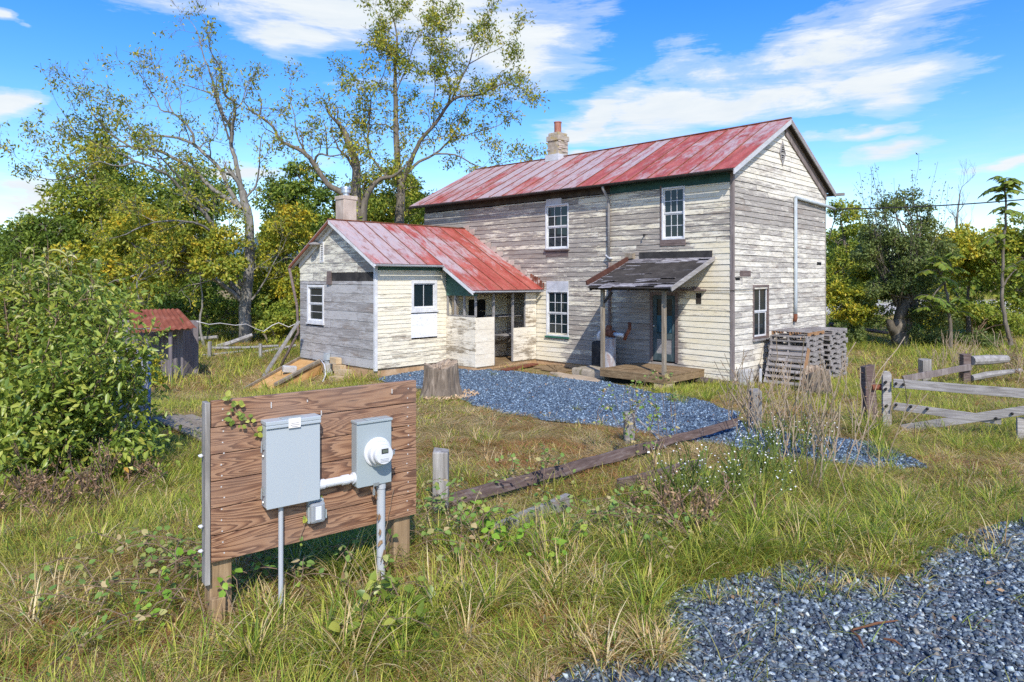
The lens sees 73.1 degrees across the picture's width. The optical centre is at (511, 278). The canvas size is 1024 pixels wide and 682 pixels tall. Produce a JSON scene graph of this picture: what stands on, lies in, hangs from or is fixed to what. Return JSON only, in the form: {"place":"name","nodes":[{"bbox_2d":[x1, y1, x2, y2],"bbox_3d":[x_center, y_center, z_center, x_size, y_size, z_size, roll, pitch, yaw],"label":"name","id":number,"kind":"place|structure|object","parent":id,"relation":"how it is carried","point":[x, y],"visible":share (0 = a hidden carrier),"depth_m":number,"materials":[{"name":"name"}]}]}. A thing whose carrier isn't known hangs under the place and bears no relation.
{"place":"outdoors","nodes":[
{"label":"outdoors","id":0,"kind":"place"},
{"bbox_2d":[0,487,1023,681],"bbox_3d":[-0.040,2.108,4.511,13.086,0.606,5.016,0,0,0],"label":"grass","id":1,"kind":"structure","parent":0,"point":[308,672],"depth_m":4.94,"materials":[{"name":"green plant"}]},
{"bbox_2d":[0,281,1023,681],"bbox_3d":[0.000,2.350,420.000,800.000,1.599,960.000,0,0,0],"label":"ground","id":2,"kind":"structure","parent":0,"point":[446,407],"depth_m":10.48,"materials":[{"name":"green plant"}]},
{"bbox_2d":[0,206,88,289],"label":"oak tree","id":3,"kind":"object","parent":2,"relation":"on","point":[22,235],"visible":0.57,"depth_m":36.47,"materials":[{"name":"green plant"}]},
{"bbox_2d":[0,231,126,459],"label":"seedhead plant","id":4,"kind":"object","parent":2,"relation":"on","point":[29,272],"visible":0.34,"depth_m":9.29,"materials":[{"name":"green plant"}]},
{"bbox_2d":[0,270,130,352],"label":"bush","id":5,"kind":"object","parent":2,"relation":"on","point":[116,301],"visible":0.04,"depth_m":13.86,"materials":[{"name":"green plant"}]},
{"bbox_2d":[0,437,167,518],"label":"dry weed","id":6,"kind":"object","parent":2,"relation":"on","point":[36,484],"visible":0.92,"depth_m":7.54,"materials":[{"name":"brown plant"}]},
{"bbox_2d":[0,241,183,488],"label":"leafy bush","id":7,"kind":"object","parent":2,"relation":"on","point":[43,392],"visible":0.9,"depth_m":8.48,"materials":[{"name":"green plant"}]},
{"bbox_2d":[33,130,166,316],"bbox_3d":[-23.873,-2.925,40.116,9.474,11.793,6.649,0,0,24],"label":"maple tree","id":8,"kind":"object","parent":2,"relation":"on","point":[81,194],"visible":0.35,"depth_m":38.81,"materials":[{"name":"green plant"}]},
{"bbox_2d":[0,552,204,681],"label":"bramble","id":9,"kind":"object","parent":2,"relation":"on","point":[138,617],"visible":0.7,"depth_m":4.70,"materials":[{"name":"green plant"}]},
{"bbox_2d":[21,204,212,309],"bbox_3d":[-19.684,-0.415,35.435,9.267,6.848,6.144,0,0,0],"label":"maple tree","id":10,"kind":"object","parent":2,"relation":"on","point":[119,229],"visible":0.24,"depth_m":34.56,"materials":[{"name":"green plant"}]},
{"bbox_2d":[108,345,150,429],"bbox_3d":[-6.533,1.939,11.785,0.659,1.577,0.058,0,-3,-14],"label":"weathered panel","id":11,"kind":"object","parent":2,"relation":"on","point":[148,395],"visible":0.1,"depth_m":11.82,"materials":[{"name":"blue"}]},
{"bbox_2d":[2,518,277,630],"bbox_3d":[-2.632,2.112,5.027,1.987,0.387,1.809,0,0,-28],"label":"bramble","id":12,"kind":"object","parent":2,"relation":"on","point":[186,561],"visible":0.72,"depth_m":5.20,"materials":[{"name":"green plant"}]},
{"bbox_2d":[0,0,312,342],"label":"walnut tree","id":13,"kind":"object","parent":2,"relation":"on","point":[243,297],"visible":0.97,"depth_m":29.85,"materials":[{"name":"green plant"}]},
{"bbox_2d":[114,308,198,382],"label":"shed","id":14,"kind":"structure","parent":2,"relation":"on","point":[183,350],"depth_m":20.76,"materials":[{"name":"grey metal"}]},
{"bbox_2d":[149,351,165,394],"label":"bush","id":15,"kind":"object","parent":2,"relation":"on","point":[159,373],"visible":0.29,"depth_m":17.46,"materials":[{"name":"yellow plant"}]},
{"bbox_2d":[84,155,247,292],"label":"maple tree","id":16,"kind":"object","parent":2,"relation":"on","point":[183,208],"visible":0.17,"depth_m":43.69,"materials":[{"name":"green plant"}]},
{"bbox_2d":[153,414,201,441],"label":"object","id":17,"kind":"structure","parent":2,"relation":"on","point":[195,421],"depth_m":11.94,"materials":[{"name":"grey stone"}]},
{"bbox_2d":[112,215,251,346],"bbox_3d":[-13.614,0.157,28.576,5.864,5.685,2.941,0,0,0],"label":"walnut sapling","id":18,"kind":"object","parent":2,"relation":"on","point":[199,248],"visible":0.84,"depth_m":28.28,"materials":[{"name":"green plant"}]},
{"bbox_2d":[143,272,271,335],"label":"bush","id":19,"kind":"object","parent":2,"relation":"on","point":[223,309],"visible":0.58,"depth_m":31.51,"materials":[{"name":"green plant"}]},
{"bbox_2d":[124,547,313,636],"bbox_3d":[-1.889,2.087,4.825,0.830,0.465,1.342,0,0,33],"label":"bramble","id":20,"kind":"object","parent":2,"relation":"on","point":[179,551],"visible":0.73,"depth_m":4.57,"materials":[{"name":"green plant"}]},
{"bbox_2d":[199,333,295,357],"bbox_3d":[-11.918,2.696,27.139,7.920,0.866,3.810,0,0,35],"label":"rail fence","id":21,"kind":"object","parent":2,"relation":"on","point":[236,340],"visible":0.35,"depth_m":26.96,"materials":[{"name":"grey wood"}]},
{"bbox_2d":[251,293,299,344],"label":"bush","id":22,"kind":"object","parent":2,"relation":"on","point":[283,313],"visible":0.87,"depth_m":30.17,"materials":[{"name":"green plant"}]},
{"bbox_2d":[236,201,317,316],"bbox_3d":[-11.127,-0.317,33.720,3.700,6.590,6.396,0,0,-42],"label":"maple tree","id":23,"kind":"object","parent":2,"relation":"on","point":[280,289],"visible":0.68,"depth_m":32.70,"materials":[{"name":"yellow plant"}]},
{"bbox_2d":[240,357,321,389],"bbox_3d":[-6.709,2.956,20.932,1.277,0.886,3.372,0,0,11],"label":"cellar hatch","id":24,"kind":"object","parent":2,"relation":"on","point":[301,365],"visible":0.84,"depth_m":20.83,"materials":[{"name":"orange wood"}]},
{"bbox_2d":[251,359,318,388],"bbox_3d":[-6.815,2.926,21.052,1.621,0.620,3.304,0,0,0],"label":"hatch door","id":25,"kind":"structure","parent":24,"relation":"in","point":[300,363],"depth_m":20.81,"materials":[{"name":"orange wood"}]},
{"bbox_2d":[263,320,300,375],"bbox_3d":[-7.289,2.217,21.825,1.200,1.720,0.168,0,0,-40],"label":"leaning board","id":26,"kind":"object","parent":2,"relation":"on","point":[281,348],"visible":0.83,"depth_m":21.81,"materials":[{"name":"grey wood"}]},
{"bbox_2d":[251,157,338,306],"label":"maple tree","id":27,"kind":"object","parent":2,"relation":"on","point":[300,189],"visible":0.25,"depth_m":41.25,"materials":[{"name":"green plant"}]},
{"bbox_2d":[154,527,443,620],"bbox_3d":[-1.457,2.110,5.075,1.867,0.385,1.259,0,0,0],"label":"bramble","id":28,"kind":"object","parent":2,"relation":"on","point":[385,557],"visible":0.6,"depth_m":5.10,"materials":[{"name":"green plant"}]},
{"bbox_2d":[198,380,415,629],"bbox_3d":[-1.372,1.711,4.929,1.603,1.816,0.413,0,0,-38],"label":"utility board","id":29,"kind":"object","parent":2,"relation":"on","point":[342,451],"visible":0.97,"depth_m":4.82,"materials":[{"name":"brown wood"}]},
{"bbox_2d":[222,390,393,545],"bbox_3d":[-1.400,1.506,4.899,1.261,1.544,0.023,0,0,-38],"label":"vine","id":30,"kind":"object","parent":29,"relation":"attached to","point":[238,413],"visible":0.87,"depth_m":4.59,"materials":[{"name":"green plant"}]},
{"bbox_2d":[225,56,435,220],"bbox_3d":[-8.338,-3.665,31.471,9.676,13.851,4.913,0,0,0],"label":"broken tree","id":31,"kind":"object","parent":2,"relation":"on","point":[355,161],"visible":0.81,"depth_m":31.71,"materials":[{"name":"green plant"}]},
{"bbox_2d":[330,163,436,224],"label":"maple tree","id":32,"kind":"object","parent":2,"relation":"on","point":[376,212],"visible":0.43,"depth_m":42.37,"materials":[{"name":"green plant"}]},
{"bbox_2d":[328,567,440,663],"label":"bramble","id":33,"kind":"object","parent":2,"relation":"on","point":[388,581],"visible":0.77,"depth_m":4.54,"materials":[{"name":"green plant"}]},
{"bbox_2d":[325,0,550,223],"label":"locust tree","id":34,"kind":"object","parent":2,"relation":"on","point":[433,20],"visible":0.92,"depth_m":33.82,"materials":[{"name":"green plant"}]},
{"bbox_2d":[419,358,462,398],"bbox_3d":[-1.641,2.438,16.140,1.161,1.073,1.133,0,0,0],"label":"tree stump","id":35,"kind":"object","parent":2,"relation":"on","point":[440,378],"visible":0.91,"depth_m":15.78,"materials":[{"name":"grey wood"}]},
{"bbox_2d":[361,476,526,591],"bbox_3d":[-0.610,2.134,6.071,1.461,0.539,2.284,0,0,-35],"label":"bramble","id":36,"kind":"object","parent":2,"relation":"on","point":[461,505],"visible":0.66,"depth_m":5.91,"materials":[{"name":"green plant"}]},
{"bbox_2d":[1,222,1004,309],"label":"woods","id":37,"kind":"object","parent":2,"relation":"on","point":[977,286],"visible":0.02,"depth_m":57.44,"materials":[{"name":"green plant"}]},
{"bbox_2d":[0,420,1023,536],"bbox_3d":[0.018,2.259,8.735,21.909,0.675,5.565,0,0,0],"label":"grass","id":38,"kind":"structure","parent":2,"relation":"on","point":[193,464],"depth_m":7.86,"materials":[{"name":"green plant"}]},
{"bbox_2d":[0,498,1023,681],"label":"thatch","id":39,"kind":"object","parent":2,"relation":"on","point":[498,670],"visible":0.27,"depth_m":4.55,"materials":[{"name":"green plant"}]},
{"bbox_2d":[8,323,1023,391],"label":"grass","id":40,"kind":"structure","parent":2,"relation":"on","point":[865,345],"depth_m":23.82,"materials":[{"name":"green plant"}]},
{"bbox_2d":[461,500,595,574],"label":"bramble","id":41,"kind":"object","parent":2,"relation":"on","point":[489,522],"visible":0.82,"depth_m":5.82,"materials":[{"name":"green plant"}]},
{"bbox_2d":[483,443,578,500],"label":"bramble","id":42,"kind":"object","parent":2,"relation":"on","point":[539,459],"visible":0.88,"depth_m":7.97,"materials":[{"name":"green plant"}]},
{"bbox_2d":[86,373,1023,440],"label":"grass","id":43,"kind":"structure","parent":2,"relation":"on","point":[191,406],"depth_m":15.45,"materials":[{"name":"green plant"}]},
{"bbox_2d":[280,117,844,388],"bbox_3d":[1.483,-1.240,22.872,13.871,9.480,12.837,0,0,45],"label":"farmhouse","id":44,"kind":"object","parent":2,"relation":"on","point":[692,257],"visible":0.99,"depth_m":20.92,"materials":[{"name":"paint"}]},
{"bbox_2d":[306,285,324,324],"bbox_3d":[-6.340,0.851,22.327,1.101,1.280,0.134,0,0,45],"label":"window","id":45,"kind":"structure","parent":44,"relation":"in","point":[315,293],"depth_m":22.40,"materials":[{"name":"white paint"}]},
{"bbox_2d":[410,280,438,312],"bbox_3d":[-2.710,0.557,21.245,0.134,0.980,1.058,0,0,45],"label":"window","id":46,"kind":"structure","parent":44,"relation":"in","point":[423,292],"depth_m":21.26,"materials":[{"name":"white paint"}]},
{"bbox_2d":[468,299,484,354],"bbox_3d":[-1.156,1.680,22.799,0.014,1.960,0.750,0,0,45],"label":"inner door","id":47,"kind":"structure","parent":44,"relation":"in","point":[480,302],"depth_m":22.84,"materials":[{"name":"black glass"}]},
{"bbox_2d":[544,281,568,339],"bbox_3d":[1.468,1.028,22.206,1.001,1.871,0.154,0,0,45],"label":"window","id":48,"kind":"structure","parent":44,"relation":"in","point":[557,302],"depth_m":22.24,"materials":[{"name":"white paint"}]},
{"bbox_2d":[544,198,569,256],"bbox_3d":[1.455,-1.637,22.220,1.039,1.874,0.154,0,0,45],"label":"window","id":49,"kind":"structure","parent":44,"relation":"in","point":[556,215],"depth_m":22.26,"materials":[{"name":"white paint"}]},
{"bbox_2d":[650,292,677,362],"bbox_3d":[4.279,1.372,19.437,0.905,1.958,0.145,0,0,45],"label":"door","id":50,"kind":"structure","parent":44,"relation":"in","point":[655,297],"depth_m":19.51,"materials":[{"name":"teal paint"}]},
{"bbox_2d":[660,186,686,245],"bbox_3d":[4.501,-1.759,19.260,0.813,1.698,0.106,0,0,45],"label":"window","id":51,"kind":"structure","parent":44,"relation":"in","point":[672,199],"depth_m":19.29,"materials":[{"name":"white paint"}]},
{"bbox_2d":[750,285,769,341],"bbox_3d":[6.897,0.952,19.148,0.154,1.541,1.038,0,0,45],"label":"window","id":52,"kind":"structure","parent":44,"relation":"in","point":[760,299],"depth_m":19.23,"materials":[{"name":"white paint"}]},
{"bbox_2d":[836,199,1023,209],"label":"power line","id":53,"kind":"object","parent":44,"relation":"attached to","point":[926,206],"visible":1,"depth_m":23.86,"materials":[{"name":"black rubber"}]},
{"bbox_2d":[550,372,601,381],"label":"paving slab","id":54,"kind":"structure","parent":2,"relation":"on","point":[576,377],"depth_m":19.29,"materials":[{"name":"beige stone"}]},
{"bbox_2d":[572,365,609,379],"bbox_3d":[2.409,2.736,19.713,0.806,0.360,1.257,0,0,-44],"label":"step stone","id":55,"kind":"object","parent":2,"relation":"on","point":[591,371],"visible":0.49,"depth_m":19.54,"materials":[{"name":"grey stone"}]},
{"bbox_2d":[592,341,599,366],"bbox_3d":[2.661,2.345,20.484,0.509,0.954,0.414,0,0,45],"label":"heating oil tank","id":56,"kind":"object","parent":2,"relation":"on","point":[595,353],"visible":0.24,"depth_m":20.39,"materials":[{"name":"metal"}]},
{"bbox_2d":[432,388,761,540],"bbox_3d":[1.757,2.294,9.238,1.776,1.067,7.499,0,0,36],"label":"broken rail fence","id":57,"kind":"object","parent":2,"relation":"on","point":[441,463],"visible":0.69,"depth_m":8.07,"materials":[{"name":"grey wood"}]},
{"bbox_2d":[605,338,615,367],"bbox_3d":[2.814,2.293,19.884,0.454,1.140,0.454,0,0,45],"label":"rusty drum","id":58,"kind":"object","parent":2,"relation":"on","point":[610,352],"visible":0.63,"depth_m":19.73,"materials":[{"name":"metal"}]},
{"bbox_2d":[597,322,630,340],"bbox_3d":[2.947,1.531,20.039,1.168,0.567,0.289,0,0,45],"label":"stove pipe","id":59,"kind":"object","parent":58,"relation":"on","point":[609,332],"visible":0.77,"depth_m":19.92,"materials":[{"name":"metal"}]},
{"bbox_2d":[505,485,733,570],"bbox_3d":[0.961,2.175,6.206,2.092,0.428,1.855,0,0,0],"label":"bramble","id":60,"kind":"object","parent":2,"relation":"on","point":[612,511],"visible":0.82,"depth_m":6.22,"materials":[{"name":"green plant"}]},
{"bbox_2d":[590,370,679,457],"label":"bramble","id":61,"kind":"object","parent":2,"relation":"on","point":[649,415],"visible":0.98,"depth_m":9.59,"materials":[{"name":"green plant"}]},
{"bbox_2d":[628,454,759,538],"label":"dry weed","id":62,"kind":"object","parent":2,"relation":"on","point":[707,507],"visible":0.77,"depth_m":6.44,"materials":[{"name":"brown plant"}]},
{"bbox_2d":[382,370,1007,680],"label":"fallen leaves","id":63,"kind":"object","parent":2,"relation":"on","point":[552,676],"visible":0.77,"depth_m":5.13,"materials":[{"name":"brown plant"}]},
{"bbox_2d":[646,436,795,512],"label":"aster plant","id":64,"kind":"object","parent":2,"relation":"on","point":[683,477],"visible":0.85,"depth_m":7.09,"materials":[{"name":"green plant"}]},
{"bbox_2d":[714,347,816,443],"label":"dry weed","id":65,"kind":"object","parent":2,"relation":"on","point":[748,395],"visible":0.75,"depth_m":11.17,"materials":[{"name":"brown plant"}]},
{"bbox_2d":[718,426,836,494],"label":"aster plant","id":66,"kind":"object","parent":2,"relation":"on","point":[775,468],"visible":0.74,"depth_m":7.85,"materials":[{"name":"green plant"}]},
{"bbox_2d":[763,346,809,386],"bbox_3d":[7.146,2.285,17.967,1.013,1.024,0.144,0,-24,45],"label":"pallet","id":67,"kind":"object","parent":2,"relation":"on","point":[788,350],"visible":0.64,"depth_m":17.95,"materials":[{"name":"grey wood"}]},
{"bbox_2d":[736,409,838,463],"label":"aster plant","id":68,"kind":"object","parent":2,"relation":"on","point":[768,437],"visible":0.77,"depth_m":9.40,"materials":[{"name":"green plant"}]},
{"bbox_2d":[722,333,876,498],"bbox_3d":[3.669,1.580,8.480,1.405,1.840,2.616,0,0,0],"label":"dry weed","id":69,"kind":"object","parent":2,"relation":"on","point":[817,440],"visible":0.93,"depth_m":8.21,"materials":[{"name":"brown plant"}]},
{"bbox_2d":[768,352,852,399],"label":"dry weed","id":70,"kind":"object","parent":2,"relation":"on","point":[787,369],"visible":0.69,"depth_m":15.57,"materials":[{"name":"brown plant"}]},
{"bbox_2d":[801,365,830,394],"bbox_3d":[7.299,2.521,16.531,0.722,0.857,0.698,0,0,-12],"label":"tree stump","id":71,"kind":"object","parent":2,"relation":"on","point":[812,368],"visible":0.48,"depth_m":16.25,"materials":[{"name":"grey wood"}]},
{"bbox_2d":[834,321,867,342],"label":"bush","id":72,"kind":"object","parent":2,"relation":"on","point":[856,333],"visible":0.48,"depth_m":29.29,"materials":[{"name":"green plant"}]},
{"bbox_2d":[826,197,877,313],"bbox_3d":[17.679,-0.627,36.176,5.027,7.242,3.450,0,0,-28],"label":"cherry tree","id":73,"kind":"object","parent":2,"relation":"on","point":[835,270],"visible":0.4,"depth_m":35.60,"materials":[{"name":"green plant"}]},
{"bbox_2d":[826,264,880,328],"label":"bush","id":74,"kind":"object","parent":2,"relation":"on","point":[852,311],"visible":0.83,"depth_m":29.72,"materials":[{"name":"green plant"}]},
{"bbox_2d":[781,337,927,462],"bbox_3d":[4.856,1.674,9.690,1.173,1.729,1.876,0,0,-42],"label":"dry weed","id":75,"kind":"object","parent":2,"relation":"on","point":[835,413],"visible":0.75,"depth_m":9.66,"materials":[{"name":"brown plant"}]},
{"bbox_2d":[835,385,899,438],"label":"dry weed","id":76,"kind":"object","parent":2,"relation":"on","point":[875,417],"visible":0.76,"depth_m":11.16,"materials":[{"name":"brown plant"}]},
{"bbox_2d":[860,364,880,420],"bbox_3d":[6.271,2.173,12.026,0.277,1.349,0.275,0,0,0],"label":"gate post","id":77,"kind":"object","parent":2,"relation":"on","point":[869,370],"visible":0.52,"depth_m":11.97,"materials":[{"name":"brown wood"}]},
{"bbox_2d":[881,371,1023,440],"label":"farm gate","id":78,"kind":"structure","parent":77,"relation":"attached to","point":[955,417],"depth_m":11.31,"materials":[{"name":"grey wood"}]},
{"bbox_2d":[848,152,965,346],"bbox_3d":[16.565,-0.907,29.300,4.498,8.948,4.800,0,0,0],"label":"mulberry tree","id":79,"kind":"object","parent":2,"relation":"on","point":[904,264],"visible":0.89,"depth_m":28.74,"materials":[{"name":"green plant"}]},
{"bbox_2d":[829,322,1014,343],"bbox_3d":[18.546,2.650,31.736,7.064,1.104,2.648,0,0,8],"label":"rail fence","id":80,"kind":"object","parent":2,"relation":"on","point":[869,330],"visible":0.13,"depth_m":32.93,"materials":[{"name":"grey wood"}]},
{"bbox_2d":[826,300,1021,313],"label":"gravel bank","id":81,"kind":"structure","parent":2,"relation":"on","point":[883,303],"depth_m":48.34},
{"bbox_2d":[909,327,957,346],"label":"bush","id":82,"kind":"object","parent":2,"relation":"on","point":[932,339],"visible":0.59,"depth_m":28.36,"materials":[{"name":"green plant"}]},
{"bbox_2d":[911,253,977,349],"bbox_3d":[16.674,0.917,26.959,2.455,3.810,1.887,0,0,-17],"label":"sumac tree","id":83,"kind":"object","parent":2,"relation":"on","point":[943,265],"visible":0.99,"depth_m":26.76,"materials":[{"name":"green plant"}]},
{"bbox_2d":[913,329,980,370],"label":"dry weed","id":84,"kind":"object","parent":2,"relation":"on","point":[957,352],"visible":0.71,"depth_m":21.05,"materials":[{"name":"brown plant"}]},
{"bbox_2d":[943,160,975,273],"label":"bare tree","id":85,"kind":"object","parent":2,"relation":"on","point":[956,215],"visible":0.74,"depth_m":59.91,"materials":[{"name":"brown plant"}]},
{"bbox_2d":[902,353,1022,383],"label":"rail fence","id":86,"kind":"object","parent":2,"relation":"on","point":[963,368],"visible":0.69,"depth_m":18.22,"materials":[{"name":"grey wood"}]},
{"bbox_2d":[908,222,1023,333],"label":"locust tree","id":87,"kind":"object","parent":2,"relation":"on","point":[967,240],"visible":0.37,"depth_m":32.43,"materials":[{"name":"green plant"}]},
{"bbox_2d":[956,327,1004,349],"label":"bramble","id":88,"kind":"object","parent":2,"relation":"on","point":[982,337],"visible":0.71,"depth_m":29.13,"materials":[{"name":"green plant"}]},
{"bbox_2d":[953,298,1023,336],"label":"bush","id":89,"kind":"object","parent":2,"relation":"on","point":[987,313],"visible":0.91,"depth_m":29.98,"materials":[{"name":"green plant"}]},
{"bbox_2d":[965,211,1023,336],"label":"locust tree","id":90,"kind":"object","parent":2,"relation":"on","point":[1014,290],"visible":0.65,"depth_m":31.77,"materials":[{"name":"green plant"}]},
{"bbox_2d":[975,176,1023,344],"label":"sumac tree","id":91,"kind":"object","parent":2,"relation":"on","point":[1006,187],"visible":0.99,"depth_m":24.94,"materials":[{"name":"green plant"}]},
{"bbox_2d":[980,327,1023,381],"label":"dry weed","id":92,"kind":"object","parent":2,"relation":"on","point":[1018,358],"visible":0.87,"depth_m":20.20,"materials":[{"name":"brown plant"}]},
{"bbox_2d":[0,0,1023,257],"label":"sky","id":93,"kind":"structure","parent":0,"point":[866,84],"materials":[{"name":"blue"}]},
{"bbox_2d":[89,288,1021,332],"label":"grass","id":94,"kind":"structure","parent":0,"point":[986,295],"depth_m":43.38,"materials":[{"name":"plant"}]},
{"bbox_2d":[377,368,928,469],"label":"gravel drive","id":95,"kind":"structure","parent":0,"point":[660,430],"depth_m":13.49,"materials":[{"name":"gravel"}]},
{"bbox_2d":[424,389,478,399],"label":"wood chips","id":96,"kind":"object","parent":95,"relation":"on","point":[463,395],"visible":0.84,"depth_m":15.68,"materials":[{"name":"beige wood"}]},
{"bbox_2d":[553,517,1023,681],"bbox_3d":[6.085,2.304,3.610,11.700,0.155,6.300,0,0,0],"label":"gravel road","id":97,"kind":"structure","parent":0,"point":[632,673],"depth_m":4.34,"materials":[{"name":"grey gravel"}]},
{"bbox_2d":[768,343,822,350],"bbox_3d":[7.820,1.905,19.000,1.206,0.143,1.007,0,0,-44],"label":"pallet","id":98,"kind":"object","parent":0,"point":[814,348],"visible":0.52,"depth_m":18.87,"materials":[{"name":"grey wood"}]},
{"bbox_2d":[770,338,822,347],"bbox_3d":[7.851,1.766,19.014,1.007,0.143,1.206,0,0,42],"label":"pallet","id":99,"kind":"object","parent":98,"relation":"on","point":[806,344],"visible":0.82,"depth_m":18.78,"materials":[{"name":"grey wood"}]},
{"bbox_2d":[770,333,823,341],"bbox_3d":[7.849,1.627,18.996,1.007,0.143,1.206,0,0,44],"label":"pallet","id":100,"kind":"object","parent":99,"relation":"on","point":[807,339],"visible":0.82,"depth_m":18.77,"materials":[{"name":"grey wood"}]},
{"bbox_2d":[771,328,823,336],"bbox_3d":[7.886,1.488,19.023,1.007,0.143,1.207,0,0,42],"label":"pallet","id":101,"kind":"object","parent":100,"relation":"on","point":[798,331],"visible":0.98,"depth_m":18.84,"materials":[{"name":"grey wood"}]},
{"bbox_2d":[824,332,845,339],"bbox_3d":[8.846,1.642,19.818,1.007,0.143,1.206,0,1,44],"label":"pallet","id":102,"kind":"object","parent":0,"point":[836,336],"visible":0.38,"depth_m":19.48,"materials":[{"name":"grey wood"}]},
{"bbox_2d":[801,326,846,334],"bbox_3d":[8.908,1.503,19.827,1.007,0.143,1.206,0,0,42],"label":"pallet","id":103,"kind":"object","parent":102,"relation":"on","point":[834,330],"visible":0.63,"depth_m":19.73,"materials":[{"name":"grey wood"}]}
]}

